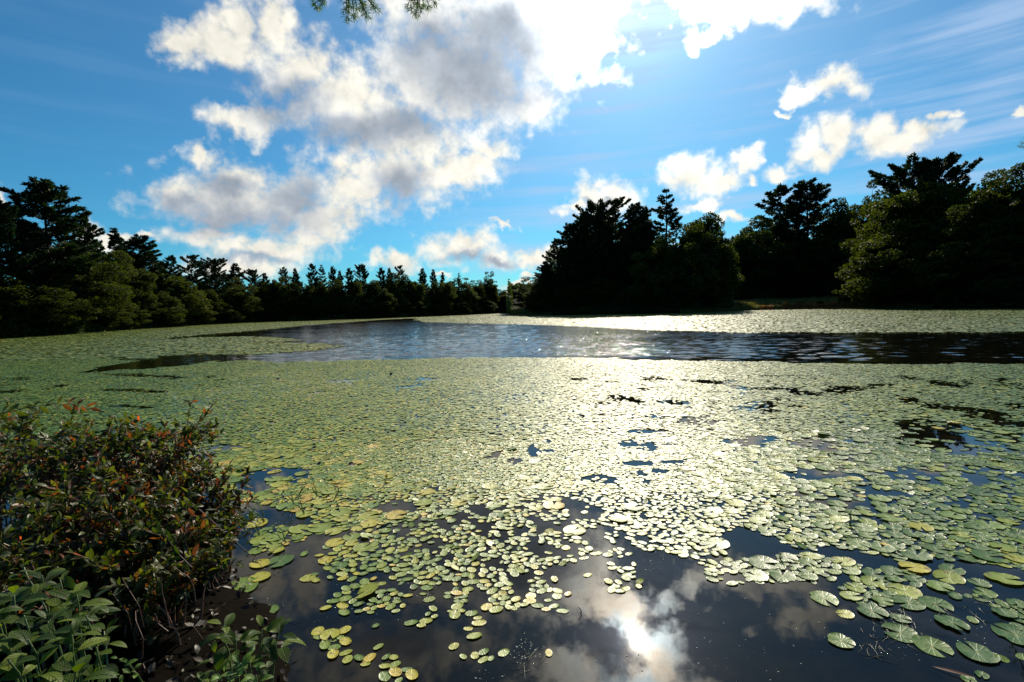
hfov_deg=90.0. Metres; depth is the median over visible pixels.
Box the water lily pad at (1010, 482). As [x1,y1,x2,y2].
[1002,480,1021,484]
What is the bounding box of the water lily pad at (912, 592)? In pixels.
[887,583,922,598]
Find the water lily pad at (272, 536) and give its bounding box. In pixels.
[265,533,286,540]
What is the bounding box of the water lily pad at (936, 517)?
[930,515,947,520]
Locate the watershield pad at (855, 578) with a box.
[849,575,860,581]
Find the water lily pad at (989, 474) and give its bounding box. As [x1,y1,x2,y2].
[978,472,996,475]
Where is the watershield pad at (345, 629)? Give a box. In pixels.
[340,625,350,633]
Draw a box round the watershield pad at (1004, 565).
[996,563,1012,567]
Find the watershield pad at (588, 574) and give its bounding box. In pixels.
[583,572,591,576]
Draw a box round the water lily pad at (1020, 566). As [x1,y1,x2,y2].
[1015,563,1023,569]
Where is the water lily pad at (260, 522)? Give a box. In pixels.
[247,518,267,527]
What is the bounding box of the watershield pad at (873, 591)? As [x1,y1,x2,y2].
[869,589,878,593]
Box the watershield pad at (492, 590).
[487,587,497,593]
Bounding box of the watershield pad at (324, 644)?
[319,640,330,648]
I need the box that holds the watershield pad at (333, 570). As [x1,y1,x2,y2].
[330,567,336,572]
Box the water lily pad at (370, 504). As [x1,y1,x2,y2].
[366,502,378,507]
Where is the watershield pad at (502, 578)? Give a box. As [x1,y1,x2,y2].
[499,576,507,580]
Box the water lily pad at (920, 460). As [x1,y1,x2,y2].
[910,457,930,461]
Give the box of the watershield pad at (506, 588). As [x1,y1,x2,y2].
[501,586,511,589]
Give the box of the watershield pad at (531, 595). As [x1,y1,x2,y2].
[526,592,535,598]
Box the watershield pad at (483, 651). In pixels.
[478,648,488,654]
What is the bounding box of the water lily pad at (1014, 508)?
[1005,506,1023,511]
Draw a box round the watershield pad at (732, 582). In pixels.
[726,581,737,584]
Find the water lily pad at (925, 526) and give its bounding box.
[908,522,933,530]
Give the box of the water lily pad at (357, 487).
[350,484,364,489]
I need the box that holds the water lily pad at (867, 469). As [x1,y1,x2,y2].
[858,466,872,470]
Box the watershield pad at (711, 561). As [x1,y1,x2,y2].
[707,559,717,564]
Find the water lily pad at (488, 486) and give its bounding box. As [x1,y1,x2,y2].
[482,483,497,488]
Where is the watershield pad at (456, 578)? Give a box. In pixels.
[452,576,460,580]
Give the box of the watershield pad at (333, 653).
[327,648,338,657]
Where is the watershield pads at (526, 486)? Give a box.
[0,416,1023,681]
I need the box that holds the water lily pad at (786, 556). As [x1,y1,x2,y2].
[775,553,797,561]
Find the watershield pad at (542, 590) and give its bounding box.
[537,587,546,592]
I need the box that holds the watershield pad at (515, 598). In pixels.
[511,596,520,601]
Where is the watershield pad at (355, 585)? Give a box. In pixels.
[349,583,359,588]
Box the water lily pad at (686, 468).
[681,466,695,470]
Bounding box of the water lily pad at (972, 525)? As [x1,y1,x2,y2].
[964,522,984,529]
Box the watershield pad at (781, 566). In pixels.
[776,564,785,568]
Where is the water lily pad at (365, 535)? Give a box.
[360,533,373,537]
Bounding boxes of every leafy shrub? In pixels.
[0,395,51,529]
[0,400,105,534]
[0,411,147,534]
[0,422,80,537]
[0,438,169,578]
[0,463,207,600]
[0,487,70,669]
[0,505,204,655]
[9,418,192,512]
[33,533,244,656]
[58,475,234,628]
[69,395,230,541]
[147,449,258,544]
[168,510,258,589]
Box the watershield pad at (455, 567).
[451,564,458,569]
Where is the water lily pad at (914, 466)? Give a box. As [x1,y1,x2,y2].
[905,464,922,468]
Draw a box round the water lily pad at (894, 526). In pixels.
[882,521,901,529]
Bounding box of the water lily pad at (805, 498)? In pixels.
[800,495,813,500]
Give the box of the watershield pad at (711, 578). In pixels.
[706,576,718,581]
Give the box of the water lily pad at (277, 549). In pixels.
[267,546,284,552]
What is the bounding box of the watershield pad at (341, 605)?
[336,602,348,608]
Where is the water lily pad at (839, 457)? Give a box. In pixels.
[831,455,847,458]
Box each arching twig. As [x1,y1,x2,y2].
[0,396,100,421]
[0,411,17,423]
[115,430,179,467]
[148,520,191,567]
[160,433,191,475]
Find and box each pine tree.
[0,176,106,314]
[0,197,47,288]
[8,235,48,281]
[65,216,111,295]
[105,227,131,268]
[119,233,173,297]
[121,241,139,268]
[150,260,181,278]
[160,255,186,281]
[176,254,213,290]
[191,257,227,299]
[200,273,244,299]
[225,263,246,291]
[242,268,262,292]
[260,273,269,288]
[277,266,289,290]
[290,267,301,291]
[298,280,305,293]
[304,263,319,289]
[316,265,328,290]
[327,266,338,290]
[337,270,345,290]
[343,268,353,293]
[353,263,368,292]
[376,267,385,290]
[385,268,392,286]
[393,265,408,293]
[417,268,428,293]
[429,269,438,286]
[439,272,444,283]
[513,296,525,307]
[533,261,558,298]
[533,265,554,277]
[538,238,576,297]
[553,222,586,290]
[564,213,606,289]
[566,198,620,289]
[593,196,643,283]
[593,220,618,274]
[610,201,653,288]
[632,205,653,283]
[646,188,682,248]
[753,183,818,267]
[782,177,838,281]
[861,151,969,234]
[904,151,983,240]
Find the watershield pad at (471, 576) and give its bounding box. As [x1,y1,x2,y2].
[468,573,474,578]
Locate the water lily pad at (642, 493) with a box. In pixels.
[634,490,648,495]
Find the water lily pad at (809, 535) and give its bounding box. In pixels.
[799,531,817,538]
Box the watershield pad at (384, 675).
[379,671,390,680]
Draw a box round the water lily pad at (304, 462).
[297,460,311,464]
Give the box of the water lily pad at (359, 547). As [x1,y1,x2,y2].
[353,542,371,551]
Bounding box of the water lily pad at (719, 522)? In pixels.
[714,519,729,525]
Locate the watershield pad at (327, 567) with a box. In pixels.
[323,566,332,569]
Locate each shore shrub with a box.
[760,305,774,309]
[782,302,812,309]
[813,301,838,308]
[839,301,864,308]
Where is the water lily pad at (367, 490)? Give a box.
[361,487,373,491]
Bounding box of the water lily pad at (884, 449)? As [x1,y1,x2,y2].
[875,448,892,451]
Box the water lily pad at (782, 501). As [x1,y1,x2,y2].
[776,498,794,504]
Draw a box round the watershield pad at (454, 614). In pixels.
[449,610,459,618]
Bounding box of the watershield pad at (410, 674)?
[405,669,417,679]
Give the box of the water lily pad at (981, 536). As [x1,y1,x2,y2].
[971,533,994,540]
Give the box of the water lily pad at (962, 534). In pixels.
[951,531,970,537]
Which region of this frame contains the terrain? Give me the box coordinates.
[14,305,1023,337]
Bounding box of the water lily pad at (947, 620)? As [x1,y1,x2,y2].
[934,614,969,630]
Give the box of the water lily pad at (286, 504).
[276,502,298,509]
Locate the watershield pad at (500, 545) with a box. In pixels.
[496,543,503,547]
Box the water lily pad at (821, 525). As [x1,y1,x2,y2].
[813,522,832,528]
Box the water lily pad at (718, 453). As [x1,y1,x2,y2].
[709,451,724,455]
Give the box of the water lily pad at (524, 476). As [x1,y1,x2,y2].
[518,475,529,479]
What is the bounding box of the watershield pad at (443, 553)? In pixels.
[440,550,446,555]
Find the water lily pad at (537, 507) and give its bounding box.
[529,504,543,509]
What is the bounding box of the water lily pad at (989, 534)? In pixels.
[977,530,997,536]
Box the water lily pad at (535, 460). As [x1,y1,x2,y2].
[530,458,544,463]
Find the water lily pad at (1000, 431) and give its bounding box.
[991,430,1010,433]
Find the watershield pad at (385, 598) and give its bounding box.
[382,596,390,601]
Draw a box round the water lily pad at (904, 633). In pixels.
[881,622,918,642]
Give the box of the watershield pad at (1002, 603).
[994,599,1009,607]
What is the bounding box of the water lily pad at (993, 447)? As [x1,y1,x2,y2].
[985,446,1006,450]
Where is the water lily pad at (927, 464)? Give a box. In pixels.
[919,463,933,465]
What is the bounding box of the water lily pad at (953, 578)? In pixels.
[933,569,965,583]
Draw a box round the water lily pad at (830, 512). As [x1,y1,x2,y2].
[822,510,838,514]
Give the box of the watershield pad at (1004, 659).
[994,654,1009,662]
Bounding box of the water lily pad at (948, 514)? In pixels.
[938,511,966,518]
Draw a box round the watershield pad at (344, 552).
[339,550,350,554]
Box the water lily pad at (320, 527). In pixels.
[308,523,331,531]
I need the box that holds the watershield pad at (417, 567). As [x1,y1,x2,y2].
[412,565,421,569]
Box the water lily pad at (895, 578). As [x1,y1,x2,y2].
[883,574,902,581]
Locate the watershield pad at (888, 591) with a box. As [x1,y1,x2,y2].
[883,589,896,594]
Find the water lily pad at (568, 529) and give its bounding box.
[563,525,585,534]
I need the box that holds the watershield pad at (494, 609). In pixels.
[489,606,502,612]
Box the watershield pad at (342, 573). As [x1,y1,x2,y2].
[336,572,347,575]
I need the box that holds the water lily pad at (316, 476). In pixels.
[313,473,328,478]
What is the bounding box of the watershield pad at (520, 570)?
[515,567,524,572]
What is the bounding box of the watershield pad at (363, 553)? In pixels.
[359,552,367,555]
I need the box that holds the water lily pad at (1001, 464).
[989,462,1008,466]
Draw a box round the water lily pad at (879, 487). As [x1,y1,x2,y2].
[872,485,890,489]
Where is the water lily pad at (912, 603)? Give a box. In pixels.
[892,595,925,609]
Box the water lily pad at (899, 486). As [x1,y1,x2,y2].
[891,484,912,489]
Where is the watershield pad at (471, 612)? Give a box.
[465,610,477,615]
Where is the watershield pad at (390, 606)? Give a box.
[386,603,395,609]
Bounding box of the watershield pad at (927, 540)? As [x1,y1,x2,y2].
[921,539,933,542]
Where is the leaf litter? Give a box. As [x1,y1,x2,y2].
[0,529,296,681]
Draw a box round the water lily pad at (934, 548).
[922,543,947,552]
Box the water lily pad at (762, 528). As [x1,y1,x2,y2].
[757,526,775,532]
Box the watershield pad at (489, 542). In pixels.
[486,539,493,545]
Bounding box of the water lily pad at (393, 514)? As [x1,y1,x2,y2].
[384,510,406,518]
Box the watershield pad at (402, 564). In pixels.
[397,563,408,566]
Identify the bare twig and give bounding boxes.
[110,590,132,629]
[122,578,143,626]
[135,611,143,656]
[155,613,167,631]
[160,566,170,627]
[166,626,202,639]
[172,565,194,589]
[188,499,264,569]
[197,580,240,606]
[205,532,257,535]
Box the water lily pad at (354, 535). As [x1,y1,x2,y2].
[343,532,360,540]
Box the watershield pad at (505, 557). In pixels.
[502,554,509,559]
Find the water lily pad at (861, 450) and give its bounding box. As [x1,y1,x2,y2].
[853,449,870,452]
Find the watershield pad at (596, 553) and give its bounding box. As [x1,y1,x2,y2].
[590,551,601,554]
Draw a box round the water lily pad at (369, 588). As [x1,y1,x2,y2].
[355,582,378,597]
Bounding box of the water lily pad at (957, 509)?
[949,507,972,513]
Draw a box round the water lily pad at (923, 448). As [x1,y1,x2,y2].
[913,446,930,450]
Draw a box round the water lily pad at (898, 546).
[887,541,905,548]
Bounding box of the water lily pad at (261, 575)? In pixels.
[248,571,270,581]
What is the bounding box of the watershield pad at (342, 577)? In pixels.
[337,576,348,579]
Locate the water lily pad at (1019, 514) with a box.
[1012,512,1023,517]
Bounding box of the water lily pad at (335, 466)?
[330,463,345,468]
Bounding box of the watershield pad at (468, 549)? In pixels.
[465,547,473,551]
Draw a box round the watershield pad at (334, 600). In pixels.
[327,598,340,602]
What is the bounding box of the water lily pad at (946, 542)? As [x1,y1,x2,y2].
[936,538,957,545]
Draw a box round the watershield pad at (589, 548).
[585,546,592,550]
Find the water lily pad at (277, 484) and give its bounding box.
[270,481,287,486]
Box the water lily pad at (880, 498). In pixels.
[868,494,891,500]
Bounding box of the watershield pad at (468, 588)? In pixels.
[462,587,473,590]
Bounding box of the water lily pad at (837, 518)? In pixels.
[828,515,849,521]
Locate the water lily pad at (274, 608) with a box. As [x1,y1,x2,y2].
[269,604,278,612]
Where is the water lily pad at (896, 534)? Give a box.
[884,530,904,537]
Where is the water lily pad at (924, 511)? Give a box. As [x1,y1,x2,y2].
[915,507,934,514]
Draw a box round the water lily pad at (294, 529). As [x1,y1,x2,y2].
[289,524,310,532]
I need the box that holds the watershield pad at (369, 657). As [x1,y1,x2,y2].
[362,653,375,662]
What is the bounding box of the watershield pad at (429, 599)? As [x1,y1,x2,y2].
[423,596,434,601]
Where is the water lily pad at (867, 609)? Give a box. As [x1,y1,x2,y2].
[857,603,888,618]
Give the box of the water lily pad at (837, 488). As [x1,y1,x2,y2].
[832,486,848,491]
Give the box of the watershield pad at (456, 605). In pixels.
[451,602,462,609]
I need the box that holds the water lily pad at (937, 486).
[927,484,950,490]
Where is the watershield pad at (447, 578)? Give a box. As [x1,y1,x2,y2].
[442,576,453,580]
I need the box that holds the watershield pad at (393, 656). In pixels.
[389,654,397,659]
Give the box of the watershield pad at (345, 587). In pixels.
[341,585,350,590]
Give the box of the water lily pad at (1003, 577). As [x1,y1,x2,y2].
[984,572,1023,584]
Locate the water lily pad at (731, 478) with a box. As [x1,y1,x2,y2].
[722,476,741,480]
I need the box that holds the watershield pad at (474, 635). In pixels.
[467,632,481,638]
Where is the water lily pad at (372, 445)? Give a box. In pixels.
[367,444,379,447]
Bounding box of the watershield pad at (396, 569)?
[392,567,400,570]
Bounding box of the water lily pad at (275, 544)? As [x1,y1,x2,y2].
[266,541,281,547]
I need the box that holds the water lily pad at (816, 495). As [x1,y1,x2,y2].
[809,493,826,498]
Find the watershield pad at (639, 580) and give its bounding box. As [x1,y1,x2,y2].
[636,578,643,583]
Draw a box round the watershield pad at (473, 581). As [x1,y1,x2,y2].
[467,578,479,583]
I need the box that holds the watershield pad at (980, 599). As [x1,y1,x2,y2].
[974,597,987,601]
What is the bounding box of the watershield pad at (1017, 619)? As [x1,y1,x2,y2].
[1010,617,1022,622]
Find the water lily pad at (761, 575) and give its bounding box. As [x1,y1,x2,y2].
[743,569,768,580]
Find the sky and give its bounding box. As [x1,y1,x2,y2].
[0,0,1023,293]
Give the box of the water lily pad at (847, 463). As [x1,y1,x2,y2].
[838,461,855,464]
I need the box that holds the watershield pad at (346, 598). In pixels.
[339,595,351,601]
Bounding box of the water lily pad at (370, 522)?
[360,519,379,526]
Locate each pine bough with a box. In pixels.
[309,0,382,25]
[402,0,438,20]
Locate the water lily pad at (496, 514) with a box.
[489,512,503,517]
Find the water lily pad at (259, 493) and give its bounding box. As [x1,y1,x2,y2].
[255,490,269,495]
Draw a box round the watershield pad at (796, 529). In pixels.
[790,527,801,531]
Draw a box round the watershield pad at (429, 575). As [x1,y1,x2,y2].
[426,572,434,577]
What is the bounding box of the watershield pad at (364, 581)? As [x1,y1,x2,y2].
[360,578,368,584]
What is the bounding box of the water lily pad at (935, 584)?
[926,580,954,590]
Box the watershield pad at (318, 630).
[311,626,323,635]
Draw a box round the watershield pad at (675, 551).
[671,550,681,553]
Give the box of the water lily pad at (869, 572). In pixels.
[862,568,884,578]
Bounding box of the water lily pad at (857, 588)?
[844,582,865,592]
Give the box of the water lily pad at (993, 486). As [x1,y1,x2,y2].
[982,484,1000,488]
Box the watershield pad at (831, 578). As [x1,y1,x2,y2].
[827,576,836,580]
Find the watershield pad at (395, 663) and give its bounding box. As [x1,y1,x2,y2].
[388,661,400,667]
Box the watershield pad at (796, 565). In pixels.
[790,563,803,567]
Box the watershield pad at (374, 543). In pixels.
[370,541,377,546]
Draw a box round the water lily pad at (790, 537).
[784,534,801,541]
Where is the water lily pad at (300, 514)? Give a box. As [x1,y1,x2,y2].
[296,511,313,516]
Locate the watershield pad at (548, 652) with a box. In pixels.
[545,649,551,655]
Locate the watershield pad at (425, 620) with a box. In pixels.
[419,617,432,623]
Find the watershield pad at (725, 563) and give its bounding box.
[720,560,730,565]
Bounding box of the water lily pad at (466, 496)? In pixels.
[459,494,476,499]
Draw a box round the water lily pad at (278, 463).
[268,461,285,465]
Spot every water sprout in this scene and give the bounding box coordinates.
[243,515,259,534]
[248,501,264,521]
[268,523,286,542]
[278,482,293,504]
[290,494,304,513]
[306,476,316,495]
[846,510,856,525]
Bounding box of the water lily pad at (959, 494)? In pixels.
[946,491,965,496]
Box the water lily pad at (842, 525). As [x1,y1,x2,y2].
[834,522,848,527]
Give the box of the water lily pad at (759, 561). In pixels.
[749,555,778,568]
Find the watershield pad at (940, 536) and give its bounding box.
[936,534,945,538]
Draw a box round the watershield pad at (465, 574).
[459,572,469,576]
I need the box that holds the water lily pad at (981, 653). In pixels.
[956,641,1000,662]
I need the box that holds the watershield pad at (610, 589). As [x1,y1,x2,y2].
[607,586,616,592]
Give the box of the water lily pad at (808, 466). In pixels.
[797,464,814,468]
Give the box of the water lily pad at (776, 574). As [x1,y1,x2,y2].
[770,568,795,581]
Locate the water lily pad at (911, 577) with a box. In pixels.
[904,574,925,582]
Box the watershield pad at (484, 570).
[480,568,487,572]
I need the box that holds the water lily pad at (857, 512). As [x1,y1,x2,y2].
[844,509,861,514]
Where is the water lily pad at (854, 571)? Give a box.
[841,566,860,574]
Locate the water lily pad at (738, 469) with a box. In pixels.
[733,467,750,472]
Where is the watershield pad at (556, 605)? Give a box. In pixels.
[549,603,559,607]
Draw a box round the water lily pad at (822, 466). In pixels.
[814,464,834,470]
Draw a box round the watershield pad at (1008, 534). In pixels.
[1004,532,1016,537]
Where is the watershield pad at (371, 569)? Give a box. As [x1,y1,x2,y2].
[366,567,376,570]
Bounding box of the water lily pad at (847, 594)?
[839,591,862,599]
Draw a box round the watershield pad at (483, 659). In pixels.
[478,656,488,662]
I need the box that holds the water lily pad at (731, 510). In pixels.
[722,508,737,513]
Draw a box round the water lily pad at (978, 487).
[971,485,990,490]
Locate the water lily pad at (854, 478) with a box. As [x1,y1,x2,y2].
[844,476,862,480]
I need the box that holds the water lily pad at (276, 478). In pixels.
[264,476,281,480]
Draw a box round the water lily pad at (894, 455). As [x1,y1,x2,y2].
[885,453,903,457]
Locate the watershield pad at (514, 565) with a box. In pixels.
[508,563,518,567]
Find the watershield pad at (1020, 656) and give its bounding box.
[1016,653,1023,659]
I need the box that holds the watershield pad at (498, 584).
[494,581,504,586]
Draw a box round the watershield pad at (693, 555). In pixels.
[690,553,699,558]
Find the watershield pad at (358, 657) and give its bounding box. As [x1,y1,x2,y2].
[354,654,363,660]
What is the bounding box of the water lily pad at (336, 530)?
[325,527,342,534]
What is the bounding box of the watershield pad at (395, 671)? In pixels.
[389,667,401,675]
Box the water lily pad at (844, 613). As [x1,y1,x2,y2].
[836,609,854,617]
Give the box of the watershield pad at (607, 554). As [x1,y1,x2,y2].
[603,552,612,556]
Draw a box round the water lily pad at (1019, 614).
[1014,610,1023,618]
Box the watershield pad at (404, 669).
[401,667,412,671]
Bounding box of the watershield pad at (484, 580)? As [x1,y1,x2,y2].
[479,579,489,582]
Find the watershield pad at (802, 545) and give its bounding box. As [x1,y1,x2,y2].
[796,542,807,548]
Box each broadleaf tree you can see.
[0,268,75,325]
[24,244,139,318]
[29,280,102,330]
[40,309,72,328]
[46,223,102,261]
[79,314,91,324]
[84,250,139,310]
[90,303,134,327]
[91,299,125,321]
[117,310,151,326]
[118,262,157,320]
[144,302,175,323]
[147,291,187,326]
[152,273,212,324]
[177,315,191,321]
[181,275,205,289]
[189,309,218,321]
[197,289,232,319]
[208,305,244,320]
[218,277,263,321]
[234,300,249,319]
[250,282,275,309]
[251,302,266,315]
[264,279,284,306]
[276,275,304,306]
[299,285,315,305]
[307,281,330,308]
[322,279,346,301]
[346,279,365,304]
[360,280,381,300]
[369,288,399,316]
[378,272,405,301]
[398,274,421,306]
[411,301,426,314]
[413,281,426,302]
[427,281,446,304]
[435,299,454,313]
[436,282,457,306]
[449,281,461,306]
[453,278,479,305]
[454,302,471,313]
[470,280,486,291]
[473,283,488,308]
[478,299,497,311]
[482,271,497,294]
[486,285,499,305]
[498,289,505,302]
[499,294,505,312]
[508,282,530,304]
[512,276,539,299]
[522,278,557,305]
[522,293,540,306]
[543,246,557,280]
[568,211,617,281]
[603,219,670,285]
[625,234,685,304]
[629,235,674,270]
[659,223,720,299]
[670,211,735,299]
[703,230,744,293]
[729,215,802,292]
[733,265,742,294]
[744,238,796,288]
[797,197,863,283]
[800,209,856,279]
[831,179,894,259]
[832,217,943,304]
[833,266,860,285]
[839,199,884,276]
[842,285,874,302]
[849,180,958,279]
[899,240,1023,306]
[905,182,1007,277]
[931,169,1023,283]
[948,162,1023,277]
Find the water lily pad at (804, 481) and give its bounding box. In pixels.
[790,478,809,483]
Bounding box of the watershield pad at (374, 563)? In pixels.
[369,562,379,565]
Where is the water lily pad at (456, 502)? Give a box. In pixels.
[451,499,466,505]
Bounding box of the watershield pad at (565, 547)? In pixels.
[561,545,569,549]
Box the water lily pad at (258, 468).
[250,466,264,469]
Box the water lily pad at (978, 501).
[971,499,988,504]
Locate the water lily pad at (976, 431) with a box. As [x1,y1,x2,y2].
[968,430,986,433]
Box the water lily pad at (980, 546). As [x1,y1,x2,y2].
[965,542,988,549]
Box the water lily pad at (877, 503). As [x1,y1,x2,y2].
[870,500,886,505]
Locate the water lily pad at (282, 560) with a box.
[266,554,293,566]
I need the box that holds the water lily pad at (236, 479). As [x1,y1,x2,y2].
[228,477,243,481]
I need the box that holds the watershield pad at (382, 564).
[376,562,386,567]
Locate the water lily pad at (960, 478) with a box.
[950,476,967,480]
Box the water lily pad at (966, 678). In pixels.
[960,675,976,681]
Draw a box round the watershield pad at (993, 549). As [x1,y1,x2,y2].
[989,547,1000,551]
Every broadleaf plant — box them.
[0,585,48,681]
[0,596,54,681]
[0,606,107,681]
[0,641,117,681]
[1,559,119,681]
[9,568,70,671]
[30,576,113,681]
[38,618,126,681]
[56,605,118,681]
[111,656,142,681]
[187,640,279,681]
[198,613,261,681]
[211,647,273,681]
[240,615,306,681]
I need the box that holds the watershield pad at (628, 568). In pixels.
[622,566,634,569]
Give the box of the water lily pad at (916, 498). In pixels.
[909,496,927,501]
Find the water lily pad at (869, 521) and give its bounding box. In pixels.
[858,517,876,524]
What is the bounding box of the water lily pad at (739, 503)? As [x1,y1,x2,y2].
[726,498,747,506]
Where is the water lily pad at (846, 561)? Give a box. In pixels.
[831,556,855,565]
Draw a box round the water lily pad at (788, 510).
[781,508,798,513]
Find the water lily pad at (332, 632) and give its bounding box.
[320,628,340,639]
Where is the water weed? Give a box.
[246,571,1013,677]
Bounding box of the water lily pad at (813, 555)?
[799,552,821,558]
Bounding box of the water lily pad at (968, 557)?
[953,552,979,561]
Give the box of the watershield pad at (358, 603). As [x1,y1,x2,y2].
[353,601,363,605]
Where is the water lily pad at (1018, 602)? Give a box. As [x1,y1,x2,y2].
[1006,598,1023,607]
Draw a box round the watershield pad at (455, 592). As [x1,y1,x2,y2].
[451,590,461,594]
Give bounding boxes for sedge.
[68,324,191,333]
[510,307,552,315]
[680,302,932,312]
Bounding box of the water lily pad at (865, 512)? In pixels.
[859,510,875,515]
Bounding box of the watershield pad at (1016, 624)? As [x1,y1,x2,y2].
[1009,622,1023,630]
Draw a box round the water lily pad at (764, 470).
[754,467,769,472]
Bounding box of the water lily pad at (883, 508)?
[875,505,899,512]
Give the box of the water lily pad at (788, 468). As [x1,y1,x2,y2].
[782,467,796,470]
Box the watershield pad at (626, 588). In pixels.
[621,586,629,590]
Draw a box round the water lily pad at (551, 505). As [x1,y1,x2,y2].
[543,501,564,508]
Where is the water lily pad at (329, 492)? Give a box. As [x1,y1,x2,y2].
[322,489,335,493]
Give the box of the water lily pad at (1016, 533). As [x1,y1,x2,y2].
[1010,529,1023,536]
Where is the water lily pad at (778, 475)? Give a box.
[769,473,789,478]
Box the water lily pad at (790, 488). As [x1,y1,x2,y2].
[780,485,796,490]
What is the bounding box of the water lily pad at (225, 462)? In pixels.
[218,460,233,465]
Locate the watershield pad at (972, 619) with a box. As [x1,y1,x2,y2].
[967,616,978,622]
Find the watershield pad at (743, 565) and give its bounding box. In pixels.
[740,563,747,567]
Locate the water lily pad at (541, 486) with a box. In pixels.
[535,483,552,488]
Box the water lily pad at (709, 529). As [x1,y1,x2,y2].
[696,525,716,531]
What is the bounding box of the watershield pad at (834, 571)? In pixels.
[828,569,841,573]
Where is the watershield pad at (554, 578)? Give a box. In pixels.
[551,576,557,581]
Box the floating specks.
[349,527,985,681]
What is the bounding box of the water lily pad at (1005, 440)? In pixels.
[995,438,1015,441]
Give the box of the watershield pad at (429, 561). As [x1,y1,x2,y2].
[424,560,434,563]
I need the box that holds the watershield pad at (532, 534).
[527,532,536,535]
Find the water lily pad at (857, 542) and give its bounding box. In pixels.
[845,538,870,547]
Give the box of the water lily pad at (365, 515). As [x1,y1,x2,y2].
[357,511,378,519]
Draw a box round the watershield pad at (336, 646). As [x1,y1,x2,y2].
[328,644,340,649]
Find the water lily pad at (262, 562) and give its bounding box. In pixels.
[249,559,270,567]
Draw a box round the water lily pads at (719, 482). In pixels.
[1,416,1023,678]
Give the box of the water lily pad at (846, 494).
[835,491,853,496]
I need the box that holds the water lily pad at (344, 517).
[334,515,349,520]
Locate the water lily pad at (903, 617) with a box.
[889,613,911,622]
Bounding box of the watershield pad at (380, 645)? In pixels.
[373,643,382,649]
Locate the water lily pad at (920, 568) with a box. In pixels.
[898,561,930,572]
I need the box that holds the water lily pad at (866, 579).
[860,575,883,586]
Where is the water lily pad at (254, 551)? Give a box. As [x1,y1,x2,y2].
[248,547,262,553]
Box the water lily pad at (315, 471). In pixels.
[310,469,325,473]
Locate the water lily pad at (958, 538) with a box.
[947,535,967,541]
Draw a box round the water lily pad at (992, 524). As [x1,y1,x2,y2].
[974,519,1005,528]
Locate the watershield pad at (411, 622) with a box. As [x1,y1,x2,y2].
[404,619,417,624]
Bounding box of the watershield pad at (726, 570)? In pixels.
[721,568,730,571]
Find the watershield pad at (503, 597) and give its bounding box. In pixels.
[498,596,509,599]
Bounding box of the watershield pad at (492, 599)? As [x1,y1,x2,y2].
[488,597,495,602]
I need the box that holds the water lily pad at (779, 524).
[773,522,791,527]
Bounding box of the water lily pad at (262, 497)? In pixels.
[257,494,273,499]
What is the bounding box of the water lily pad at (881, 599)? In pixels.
[872,596,893,604]
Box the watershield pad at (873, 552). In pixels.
[867,551,878,553]
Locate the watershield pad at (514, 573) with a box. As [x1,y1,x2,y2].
[510,571,518,576]
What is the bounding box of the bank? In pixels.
[0,538,290,681]
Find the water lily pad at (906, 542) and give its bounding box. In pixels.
[893,538,913,544]
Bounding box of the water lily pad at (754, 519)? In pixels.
[748,516,767,523]
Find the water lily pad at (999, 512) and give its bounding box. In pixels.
[987,509,1007,515]
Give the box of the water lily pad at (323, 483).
[316,481,330,486]
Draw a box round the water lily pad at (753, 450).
[744,449,760,452]
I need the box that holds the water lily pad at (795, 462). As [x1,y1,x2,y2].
[790,460,804,463]
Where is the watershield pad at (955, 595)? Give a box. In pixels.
[948,591,962,598]
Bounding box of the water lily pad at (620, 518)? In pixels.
[608,514,628,521]
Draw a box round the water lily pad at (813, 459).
[807,457,823,461]
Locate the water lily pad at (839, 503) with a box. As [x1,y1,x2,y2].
[827,500,847,506]
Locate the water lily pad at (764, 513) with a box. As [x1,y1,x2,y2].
[755,510,772,516]
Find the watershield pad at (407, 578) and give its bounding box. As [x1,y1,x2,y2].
[402,577,412,580]
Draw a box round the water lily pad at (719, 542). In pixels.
[705,537,729,548]
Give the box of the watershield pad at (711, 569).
[704,568,717,571]
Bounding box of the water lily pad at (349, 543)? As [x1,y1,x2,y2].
[344,539,358,545]
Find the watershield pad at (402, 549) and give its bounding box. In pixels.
[396,548,407,551]
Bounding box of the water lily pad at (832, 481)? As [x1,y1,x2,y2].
[821,478,840,484]
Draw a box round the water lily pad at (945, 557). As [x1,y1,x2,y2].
[935,554,954,560]
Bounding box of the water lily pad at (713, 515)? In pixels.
[704,513,718,517]
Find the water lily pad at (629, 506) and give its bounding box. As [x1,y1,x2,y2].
[624,503,643,509]
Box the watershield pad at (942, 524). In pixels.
[938,522,947,526]
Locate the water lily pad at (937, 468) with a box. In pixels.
[929,466,945,470]
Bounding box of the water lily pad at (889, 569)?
[880,565,903,574]
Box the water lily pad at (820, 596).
[809,591,838,605]
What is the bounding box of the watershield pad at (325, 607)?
[320,605,331,609]
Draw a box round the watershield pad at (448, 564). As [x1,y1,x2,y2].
[444,562,454,565]
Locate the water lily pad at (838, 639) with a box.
[827,632,855,647]
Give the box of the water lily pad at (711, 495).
[703,493,718,496]
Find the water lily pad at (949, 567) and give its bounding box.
[938,563,965,574]
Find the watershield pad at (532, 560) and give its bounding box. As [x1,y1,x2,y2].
[529,557,535,563]
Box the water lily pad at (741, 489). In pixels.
[733,486,750,491]
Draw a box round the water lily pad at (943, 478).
[935,476,952,480]
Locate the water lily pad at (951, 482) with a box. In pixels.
[944,480,961,484]
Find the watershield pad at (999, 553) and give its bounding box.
[994,552,1008,555]
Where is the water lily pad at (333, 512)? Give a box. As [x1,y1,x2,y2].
[330,508,350,516]
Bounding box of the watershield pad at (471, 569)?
[467,567,475,571]
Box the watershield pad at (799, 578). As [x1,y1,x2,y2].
[795,576,806,580]
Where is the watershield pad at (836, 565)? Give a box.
[832,563,841,568]
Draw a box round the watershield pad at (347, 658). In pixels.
[342,655,352,662]

